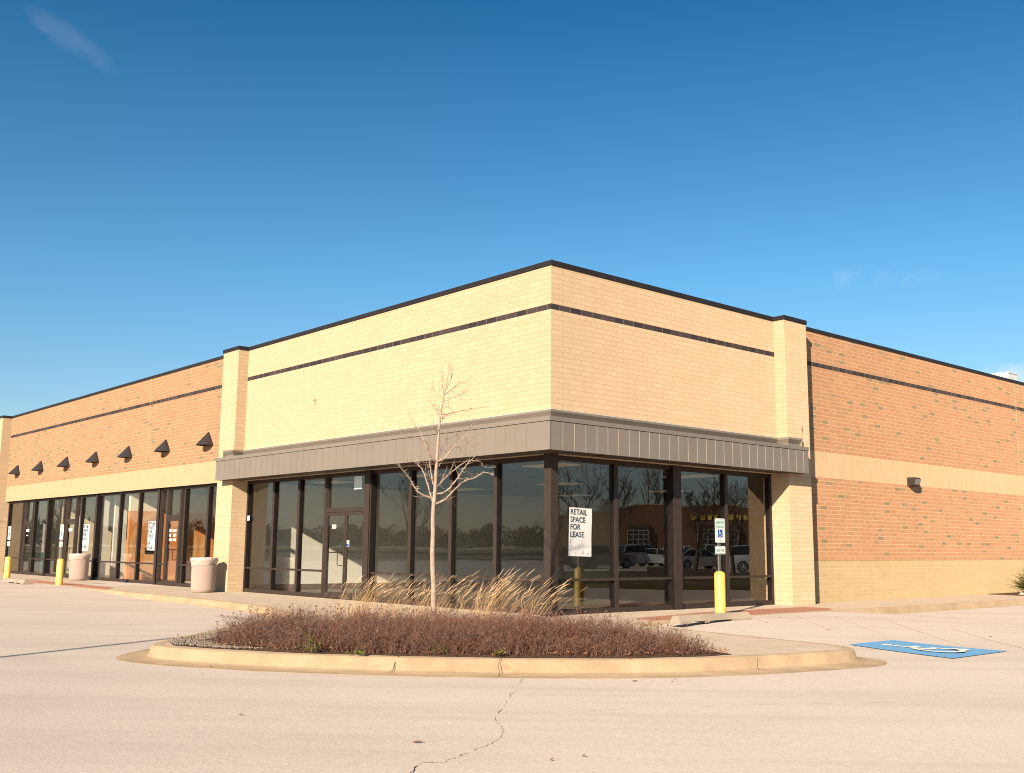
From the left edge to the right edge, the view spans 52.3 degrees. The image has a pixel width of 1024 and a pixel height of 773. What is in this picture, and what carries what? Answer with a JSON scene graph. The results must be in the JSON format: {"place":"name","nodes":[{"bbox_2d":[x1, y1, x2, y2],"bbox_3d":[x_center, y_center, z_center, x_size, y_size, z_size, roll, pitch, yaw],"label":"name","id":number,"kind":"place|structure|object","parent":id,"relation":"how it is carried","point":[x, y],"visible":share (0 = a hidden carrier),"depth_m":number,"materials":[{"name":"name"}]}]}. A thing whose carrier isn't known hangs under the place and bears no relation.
{"place":"outdoors","nodes":[
{"label":"outdoors","id":0,"kind":"place"},
{"bbox_2d":[317,575,375,620],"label":"ornamental grass","id":1,"kind":"object","parent":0,"point":[341,598],"depth_m":16.01,"materials":[{"name":"plant"}]},
{"bbox_2d":[339,571,402,624],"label":"ornamental grass","id":2,"kind":"object","parent":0,"point":[370,596],"depth_m":15.74,"materials":[{"name":"plant"}]},
{"bbox_2d":[395,580,454,622],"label":"ornamental grass","id":3,"kind":"object","parent":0,"point":[415,603],"depth_m":15.60,"materials":[{"name":"plant"}]},
{"bbox_2d":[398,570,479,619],"bbox_3d":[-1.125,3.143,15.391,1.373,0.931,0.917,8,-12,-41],"label":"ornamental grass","id":4,"kind":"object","parent":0,"point":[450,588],"depth_m":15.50,"materials":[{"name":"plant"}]},
{"bbox_2d":[424,580,501,623],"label":"ornamental grass","id":5,"kind":"object","parent":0,"point":[466,600],"depth_m":15.58,"materials":[{"name":"plant"}]},
{"bbox_2d":[0,578,1023,772],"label":"parking lot","id":6,"kind":"structure","parent":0,"point":[76,696],"depth_m":9.04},
{"bbox_2d":[3,578,30,583],"bbox_3d":[-15.771,6.194,33.162,0.230,0.135,2.100,8,-12,-41],"label":"wheel stop","id":7,"kind":"object","parent":6,"relation":"on","point":[15,581],"visible":1,"depth_m":32.87,"materials":[{"name":"concrete"}]},
{"bbox_2d":[29,580,114,588],"bbox_3d":[-13.949,6.184,32.565,0.750,0.015,8.600,8,-12,-41],"label":"ramp pad","id":8,"kind":"object","parent":6,"relation":"on","point":[70,584],"visible":0.71,"depth_m":31.61,"materials":[{"name":"concrete"}]},
{"bbox_2d":[441,679,521,762],"bbox_3d":[-0.054,2.793,8.967,0.258,0.001,4.467,-1,-9,7],"label":"surface crack","id":9,"kind":"object","parent":6,"relation":"on","point":[497,723],"visible":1,"depth_m":7.79,"materials":[{"name":"grey concrete"}]},
{"bbox_2d":[0,260,1023,616],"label":"retail building","id":10,"kind":"structure","parent":6,"relation":"on","point":[656,430],"depth_m":27.11,"materials":[{"name":"yellow brick"}]},
{"bbox_2d":[8,465,19,474],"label":"wall lamp","id":11,"kind":"object","parent":10,"relation":"attached to","point":[15,470],"visible":1,"depth_m":43.92,"materials":[{"name":"metal"}]},
{"bbox_2d":[10,501,22,573],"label":"window","id":12,"kind":"structure","parent":10,"relation":"in","point":[13,572],"depth_m":43.79,"materials":[{"name":"brown metal"}]},
{"bbox_2d":[18,501,25,573],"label":"window","id":13,"kind":"structure","parent":10,"relation":"in","point":[24,501],"depth_m":43.37,"materials":[{"name":"brown metal"}]},
{"bbox_2d":[21,524,30,573],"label":"door","id":14,"kind":"structure","parent":10,"relation":"in","point":[27,530],"depth_m":42.91,"materials":[{"name":"brown metal"}]},
{"bbox_2d":[28,500,34,574],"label":"window","id":15,"kind":"structure","parent":10,"relation":"in","point":[34,500],"depth_m":42.35,"materials":[{"name":"brown metal"}]},
{"bbox_2d":[31,461,43,470],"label":"wall lamp","id":16,"kind":"object","parent":10,"relation":"attached to","point":[38,466],"visible":1,"depth_m":41.72,"materials":[{"name":"metal"}]},
{"bbox_2d":[30,499,47,575],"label":"window","id":17,"kind":"structure","parent":10,"relation":"in","point":[31,573],"depth_m":41.57,"materials":[{"name":"brown metal"}]},
{"bbox_2d":[44,497,64,576],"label":"window","id":18,"kind":"structure","parent":10,"relation":"in","point":[61,498],"depth_m":40.33,"materials":[{"name":"brown metal"}]},
{"bbox_2d":[56,457,69,466],"bbox_3d":[-17.079,2.839,39.551,0.382,0.400,0.670,8,-12,-41],"label":"wall lamp","id":19,"kind":"object","parent":10,"relation":"attached to","point":[64,462],"visible":1,"depth_m":39.47,"materials":[{"name":"metal"}]},
{"bbox_2d":[62,497,67,558],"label":"window","id":20,"kind":"structure","parent":10,"relation":"in","point":[66,498],"depth_m":39.71,"materials":[{"name":"brown metal"}]},
{"bbox_2d":[63,522,74,576],"bbox_3d":[-16.574,6.102,38.959,0.141,2.030,0.868,8,-12,-41],"label":"door","id":21,"kind":"structure","parent":10,"relation":"in","point":[70,529],"depth_m":39.19,"materials":[{"name":"brown metal"}]},
{"bbox_2d":[74,496,81,553],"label":"window","id":22,"kind":"structure","parent":10,"relation":"in","point":[78,497],"depth_m":38.72,"materials":[{"name":"brown metal"}]},
{"bbox_2d":[82,524,89,550],"bbox_3d":[-15.504,5.496,37.899,0.014,0.960,0.620,8,-12,-41],"label":"lease poster","id":23,"kind":"object","parent":10,"relation":"attached to","point":[85,542],"visible":1,"depth_m":37.89,"materials":[{"name":"paper"}]},
{"bbox_2d":[83,494,95,579],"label":"window","id":24,"kind":"structure","parent":10,"relation":"in","point":[84,496],"depth_m":37.72,"materials":[{"name":"brown metal"}]},
{"bbox_2d":[85,452,98,462],"bbox_3d":[-15.079,2.510,37.310,0.382,0.400,0.670,8,-12,-41],"label":"wall lamp","id":25,"kind":"object","parent":10,"relation":"attached to","point":[93,458],"visible":1,"depth_m":37.21,"materials":[{"name":"metal"}]},
{"bbox_2d":[93,492,119,580],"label":"window","id":26,"kind":"structure","parent":10,"relation":"in","point":[118,493],"depth_m":36.19,"materials":[{"name":"brown metal"}]},
{"bbox_2d":[117,446,131,457],"bbox_3d":[-13.079,2.180,35.069,0.382,0.400,0.670,8,-12,-41],"label":"wall lamp","id":27,"kind":"object","parent":10,"relation":"attached to","point":[126,453],"visible":1,"depth_m":34.97,"materials":[{"name":"metal"}]},
{"bbox_2d":[115,491,138,582],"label":"window","id":28,"kind":"structure","parent":10,"relation":"in","point":[129,492],"depth_m":34.81,"materials":[{"name":"brown metal"}]},
{"bbox_2d":[135,489,157,583],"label":"window","id":29,"kind":"structure","parent":10,"relation":"in","point":[152,490],"depth_m":33.69,"materials":[{"name":"brown metal"}]},
{"bbox_2d":[147,521,155,550],"bbox_3d":[-11.591,4.802,33.522,0.014,0.930,0.660,8,-11,-41],"label":"lease poster","id":30,"kind":"object","parent":10,"relation":"attached to","point":[151,535],"visible":1,"depth_m":33.54,"materials":[{"name":"paper"}]},
{"bbox_2d":[153,439,169,452],"bbox_3d":[-11.079,1.850,32.828,0.382,0.400,0.670,8,-12,-41],"label":"wall lamp","id":31,"kind":"object","parent":10,"relation":"attached to","point":[163,446],"visible":1,"depth_m":32.75,"materials":[{"name":"metal"}]},
{"bbox_2d":[156,488,167,584],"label":"window","id":32,"kind":"structure","parent":10,"relation":"in","point":[158,582],"depth_m":32.98,"materials":[{"name":"brown metal"}]},
{"bbox_2d":[164,518,178,585],"bbox_3d":[-10.524,5.104,32.180,0.141,2.030,0.868,8,-12,-41],"label":"door","id":33,"kind":"structure","parent":10,"relation":"in","point":[166,582],"depth_m":32.35,"materials":[{"name":"brown metal"}]},
{"bbox_2d":[176,486,184,586],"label":"window","id":34,"kind":"structure","parent":10,"relation":"in","point":[183,488],"depth_m":31.88,"materials":[{"name":"brown metal"}]},
{"bbox_2d":[181,484,207,586],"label":"window","id":35,"kind":"structure","parent":10,"relation":"in","point":[197,486],"depth_m":31.26,"materials":[{"name":"brown metal"}]},
{"bbox_2d":[196,432,212,445],"bbox_3d":[-9.079,1.520,30.586,0.382,0.400,0.670,8,-12,-41],"label":"wall lamp","id":36,"kind":"object","parent":10,"relation":"attached to","point":[206,440],"visible":1,"depth_m":30.50,"materials":[{"name":"metal"}]},
{"bbox_2d":[244,479,272,593],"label":"window","id":37,"kind":"structure","parent":10,"relation":"in","point":[252,590],"depth_m":27.96,"materials":[{"name":"brown metal"}]},
{"bbox_2d":[270,477,297,595],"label":"window","id":38,"kind":"structure","parent":10,"relation":"in","point":[279,592],"depth_m":26.97,"materials":[{"name":"brown metal"}]},
{"bbox_2d":[296,474,324,597],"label":"window","id":39,"kind":"structure","parent":10,"relation":"in","point":[305,594],"depth_m":25.96,"materials":[{"name":"brown metal"}]},
{"bbox_2d":[324,512,345,598],"bbox_3d":[-4.282,4.060,25.097,0.141,2.030,0.876,8,-12,-41],"label":"door","id":40,"kind":"structure","parent":10,"relation":"in","point":[327,594],"depth_m":25.19,"materials":[{"name":"brown metal"}]},
{"bbox_2d":[343,512,363,599],"bbox_3d":[-3.666,3.968,24.463,0.065,2.030,0.876,8,-12,-41],"label":"door","id":41,"kind":"structure","parent":10,"relation":"in","point":[353,597],"depth_m":24.69,"materials":[{"name":"brown metal"}]},
{"bbox_2d":[369,467,408,604],"bbox_3d":[-2.718,3.353,23.500,0.115,3.006,1.510,8,-12,-41],"label":"window","id":42,"kind":"structure","parent":10,"relation":"in","point":[391,470],"depth_m":23.45,"materials":[{"name":"brown metal"}]},
{"bbox_2d":[409,463,448,607],"bbox_3d":[-1.741,3.192,22.404,0.115,3.006,1.445,8,-12,-41],"label":"window","id":43,"kind":"structure","parent":10,"relation":"in","point":[415,468],"depth_m":22.36,"materials":[{"name":"brown metal"}]},
{"bbox_2d":[450,459,493,610],"bbox_3d":[-0.782,3.034,21.331,0.115,3.006,1.450,8,-12,-41],"label":"window","id":44,"kind":"structure","parent":10,"relation":"in","point":[485,462],"depth_m":21.27,"materials":[{"name":"brown metal"}]},
{"bbox_2d":[495,455,543,614],"bbox_3d":[0.222,2.868,20.205,0.115,3.006,1.585,8,-12,-41],"label":"window","id":45,"kind":"structure","parent":10,"relation":"in","point":[539,457],"depth_m":20.21,"materials":[{"name":"brown metal"}]},
{"bbox_2d":[568,507,591,556],"bbox_3d":[1.325,2.820,20.188,0.620,0.930,0.014,10,-13,-40],"label":"lease poster","id":46,"kind":"object","parent":10,"relation":"attached to","point":[580,524],"visible":1,"depth_m":20.18,"materials":[{"name":"paper"}]},
{"bbox_2d":[558,455,614,614],"bbox_3d":[1.377,2.884,20.243,1.800,3.006,0.115,8,-12,-41],"label":"window","id":47,"kind":"structure","parent":10,"relation":"in","point":[560,457],"depth_m":20.21,"materials":[{"name":"brown metal"}]},
{"bbox_2d":[618,461,672,611],"bbox_3d":[2.734,3.079,21.425,1.820,3.006,0.115,8,-12,-41],"label":"window","id":48,"kind":"structure","parent":10,"relation":"in","point":[621,463],"depth_m":21.31,"materials":[{"name":"brown metal"}]},
{"bbox_2d":[681,466,727,608],"bbox_3d":[4.080,3.272,22.598,1.770,3.006,0.115,8,-12,-41],"label":"window","id":49,"kind":"structure","parent":10,"relation":"in","point":[692,469],"depth_m":22.48,"materials":[{"name":"brown metal"}]},
{"bbox_2d":[727,470,772,606],"bbox_3d":[5.384,3.460,23.734,1.710,3.006,0.115,8,-12,-41],"label":"window","id":50,"kind":"structure","parent":10,"relation":"in","point":[762,602],"depth_m":23.64,"materials":[{"name":"brown metal"}]},
{"bbox_2d":[907,477,920,486],"bbox_3d":[10.978,2.603,28.441,0.320,0.234,0.240,8,-12,-41],"label":"wall pack","id":51,"kind":"object","parent":10,"relation":"attached to","point":[913,481],"depth_m":28.36,"materials":[{"name":"brown metal"}]},
{"bbox_2d":[992,372,1017,380],"bbox_3d":[17.226,0.297,37.644,0.790,1.380,1.820,8,-12,-41],"label":"roof vent","id":52,"kind":"object","parent":10,"relation":"on","point":[1010,375],"visible":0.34,"depth_m":37.00,"materials":[{"name":"white metal"}]},
{"bbox_2d":[670,612,751,623],"bbox_3d":[3.516,4.064,18.314,2.020,0.135,0.230,8,-12,-41],"label":"wheel stop","id":53,"kind":"object","parent":6,"relation":"on","point":[706,618],"visible":1,"depth_m":18.13,"materials":[{"name":"concrete"}]},
{"bbox_2d":[633,607,831,620],"bbox_3d":[4.470,4.505,20.698,6.400,0.015,1.050,8,-12,-41],"label":"ramp pad","id":54,"kind":"object","parent":6,"relation":"on","point":[770,611],"visible":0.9,"depth_m":21.22,"materials":[{"name":"concrete"}]},
{"bbox_2d":[714,571,725,612],"bbox_3d":[3.967,3.976,19.862,0.214,0.895,0.214,8,-12,-41],"label":"bollard","id":55,"kind":"object","parent":54,"relation":"on","point":[720,591],"visible":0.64,"depth_m":19.79,"materials":[{"name":"yellow metal"}]},
{"bbox_2d":[715,518,724,570],"bbox_3d":[3.985,3.055,19.994,0.305,1.036,0.063,8,-12,-41],"label":"parking sign","id":56,"kind":"object","parent":55,"relation":"on","point":[719,534],"visible":1,"depth_m":19.99,"materials":[{"name":"metal"}]},
{"bbox_2d":[799,616,828,628],"bbox_3d":[5.392,4.232,18.725,0.050,0.056,2.737,0,-9,5],"label":"stall line","id":57,"kind":"object","parent":6,"relation":"on","point":[814,622],"visible":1,"depth_m":18.50,"materials":[{"name":"white paint"}]},
{"bbox_2d":[836,616,883,633],"bbox_3d":[6.160,4.236,18.571,0.050,0.090,3.194,0,-9,4],"label":"stall line","id":58,"kind":"object","parent":6,"relation":"on","point":[860,624],"visible":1,"depth_m":18.34,"materials":[{"name":"white paint"}]},
{"bbox_2d":[891,621,956,642],"bbox_3d":[6.921,4.139,17.635,0.050,0.100,3.434,0,-9,4],"label":"stall line","id":59,"kind":"object","parent":6,"relation":"on","point":[924,632],"visible":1,"depth_m":17.47,"materials":[{"name":"white paint"}]},
{"bbox_2d":[851,640,1003,657],"bbox_3d":[5.810,3.744,14.901,1.691,0.027,1.833,8,-12,-41],"label":"blue stall marking","id":60,"kind":"object","parent":6,"relation":"on","point":[934,652],"visible":0.97,"depth_m":14.89,"materials":[{"name":"paint"}]},
{"bbox_2d":[882,644,968,651],"bbox_3d":[5.829,3.732,14.848,1.225,0.016,0.778,-5,-10,29],"label":"stall symbol marking","id":61,"kind":"object","parent":60,"relation":"on","point":[960,650],"visible":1,"depth_m":14.82,"materials":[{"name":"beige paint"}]},
{"bbox_2d":[953,628,1023,647],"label":"stall line","id":62,"kind":"object","parent":6,"relation":"on","point":[987,638],"visible":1,"depth_m":16.79,"materials":[{"name":"white paint"}]},
{"bbox_2d":[0,573,1023,658],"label":"sidewalk","id":63,"kind":"structure","parent":0,"point":[737,645],"depth_m":22.04,"materials":[{"name":"concrete"}]},
{"bbox_2d":[3,557,11,579],"bbox_3d":[-17.360,6.285,35.843,0.214,0.860,0.214,8,-12,-41],"label":"bollard","id":64,"kind":"object","parent":63,"relation":"on","point":[7,568],"visible":0.74,"depth_m":35.77,"materials":[{"name":"yellow metal"}]},
{"bbox_2d":[7,526,11,556],"bbox_3d":[-17.363,5.362,35.976,0.063,1.066,0.305,8,-12,-41],"label":"parking sign","id":65,"kind":"object","parent":64,"relation":"on","point":[9,534],"visible":1,"depth_m":35.96,"materials":[{"name":"metal"}]},
{"bbox_2d":[55,559,63,584],"bbox_3d":[-13.852,5.706,31.912,0.214,0.860,0.214,8,-12,-41],"label":"bollard","id":66,"kind":"object","parent":63,"relation":"on","point":[59,572],"visible":0.88,"depth_m":31.84,"materials":[{"name":"yellow metal"}]},
{"bbox_2d":[59,524,63,558],"bbox_3d":[-13.855,4.783,32.046,0.063,1.066,0.305,8,-12,-41],"label":"parking sign","id":67,"kind":"object","parent":66,"relation":"on","point":[61,534],"visible":1,"depth_m":32.03,"materials":[{"name":"metal"}]},
{"bbox_2d":[69,553,90,580],"bbox_3d":[-15.028,6.266,36.174,0.735,0.920,0.733,8,-12,-41],"label":"litter bin","id":68,"kind":"object","parent":63,"relation":"on","point":[79,567],"visible":1,"depth_m":35.91,"materials":[{"name":"beige concrete"}]},
{"bbox_2d":[190,557,217,592],"bbox_3d":[-8.235,5.029,27.816,0.735,0.920,0.733,8,-12,-41],"label":"litter bin","id":69,"kind":"object","parent":63,"relation":"on","point":[203,573],"visible":1,"depth_m":27.55,"materials":[{"name":"beige plastic"}]},
{"bbox_2d":[172,630,728,657],"bbox_3d":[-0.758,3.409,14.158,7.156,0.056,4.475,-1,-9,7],"label":"planting bed","id":70,"kind":"object","parent":63,"relation":"on","point":[607,655],"visible":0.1,"depth_m":12.21,"materials":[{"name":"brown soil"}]},
{"bbox_2d":[168,632,267,648],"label":"gravel","id":71,"kind":"structure","parent":70,"relation":"on","point":[196,641],"depth_m":13.14,"materials":[{"name":"beige gravel"}]},
{"bbox_2d":[297,633,322,652],"bbox_3d":[-2.332,2.978,12.129,0.298,0.215,0.322,8,-12,-41],"label":"weed","id":72,"kind":"object","parent":70,"relation":"on","point":[309,645],"visible":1,"depth_m":12.06,"materials":[{"name":"green plant"}]},
{"bbox_2d":[345,647,364,654],"bbox_3d":[-1.767,3.036,11.934,0.260,0.090,0.216,8,-12,-41],"label":"weed","id":73,"kind":"object","parent":70,"relation":"on","point":[360,652],"visible":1,"depth_m":11.89,"materials":[{"name":"green plant"}]},
{"bbox_2d":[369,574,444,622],"bbox_3d":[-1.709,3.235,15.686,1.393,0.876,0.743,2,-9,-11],"label":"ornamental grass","id":74,"kind":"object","parent":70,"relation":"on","point":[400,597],"depth_m":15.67,"materials":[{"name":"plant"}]},
{"bbox_2d":[427,645,446,652],"bbox_3d":[-0.877,3.030,12.087,0.194,0.135,0.338,4,-10,-23],"label":"weed","id":75,"kind":"object","parent":70,"relation":"on","point":[430,649],"visible":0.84,"depth_m":12.08,"materials":[{"name":"green plant"}]},
{"bbox_2d":[396,362,493,615],"bbox_3d":[-0.953,1.609,15.178,1.422,3.974,0.996,1,-9,0],"label":"young tree","id":76,"kind":"object","parent":70,"relation":"on","point":[432,558],"visible":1,"depth_m":15.14,"materials":[{"name":"beige plant"}]},
{"bbox_2d":[207,600,718,655],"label":"dead shrubs","id":77,"kind":"object","parent":70,"relation":"on","point":[420,633],"visible":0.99,"depth_m":12.50,"materials":[{"name":"brown plant"}]},
{"bbox_2d":[450,568,539,622],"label":"ornamental grass","id":78,"kind":"object","parent":70,"relation":"on","point":[487,607],"depth_m":15.22,"materials":[{"name":"plant"}]},
{"bbox_2d":[494,648,505,655],"bbox_3d":[-0.149,3.052,11.927,0.141,0.102,0.246,-1,-9,10],"label":"weed","id":79,"kind":"object","parent":70,"relation":"on","point":[499,652],"visible":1,"depth_m":11.96,"materials":[{"name":"green plant"}]},
{"bbox_2d":[0,579,1023,678],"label":"kerb","id":80,"kind":"structure","parent":63,"relation":"on","point":[159,653],"depth_m":12.02,"materials":[{"name":"concrete"}]},
{"bbox_2d":[988,592,1023,595],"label":"planting strip","id":81,"kind":"object","parent":63,"relation":"on","point":[1015,594],"visible":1,"depth_m":30.69,"materials":[{"name":"brown soil"}]},
{"bbox_2d":[1007,568,1023,589],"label":"juniper shrub","id":82,"kind":"object","parent":81,"relation":"on","point":[1020,585],"visible":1,"depth_m":30.91,"materials":[{"name":"green plant"}]},
{"bbox_2d":[0,0,1023,415],"label":"sky","id":83,"kind":"structure","parent":0,"point":[183,183],"materials":[{"name":"blue"}]},
{"bbox_2d":[498,584,542,620],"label":"ornamental grass","id":84,"kind":"object","parent":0,"point":[519,601],"depth_m":15.18,"materials":[{"name":"plant"}]},
{"bbox_2d":[515,577,585,624],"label":"ornamental grass","id":85,"kind":"object","parent":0,"point":[545,598],"depth_m":15.06,"materials":[{"name":"plant"}]}
]}

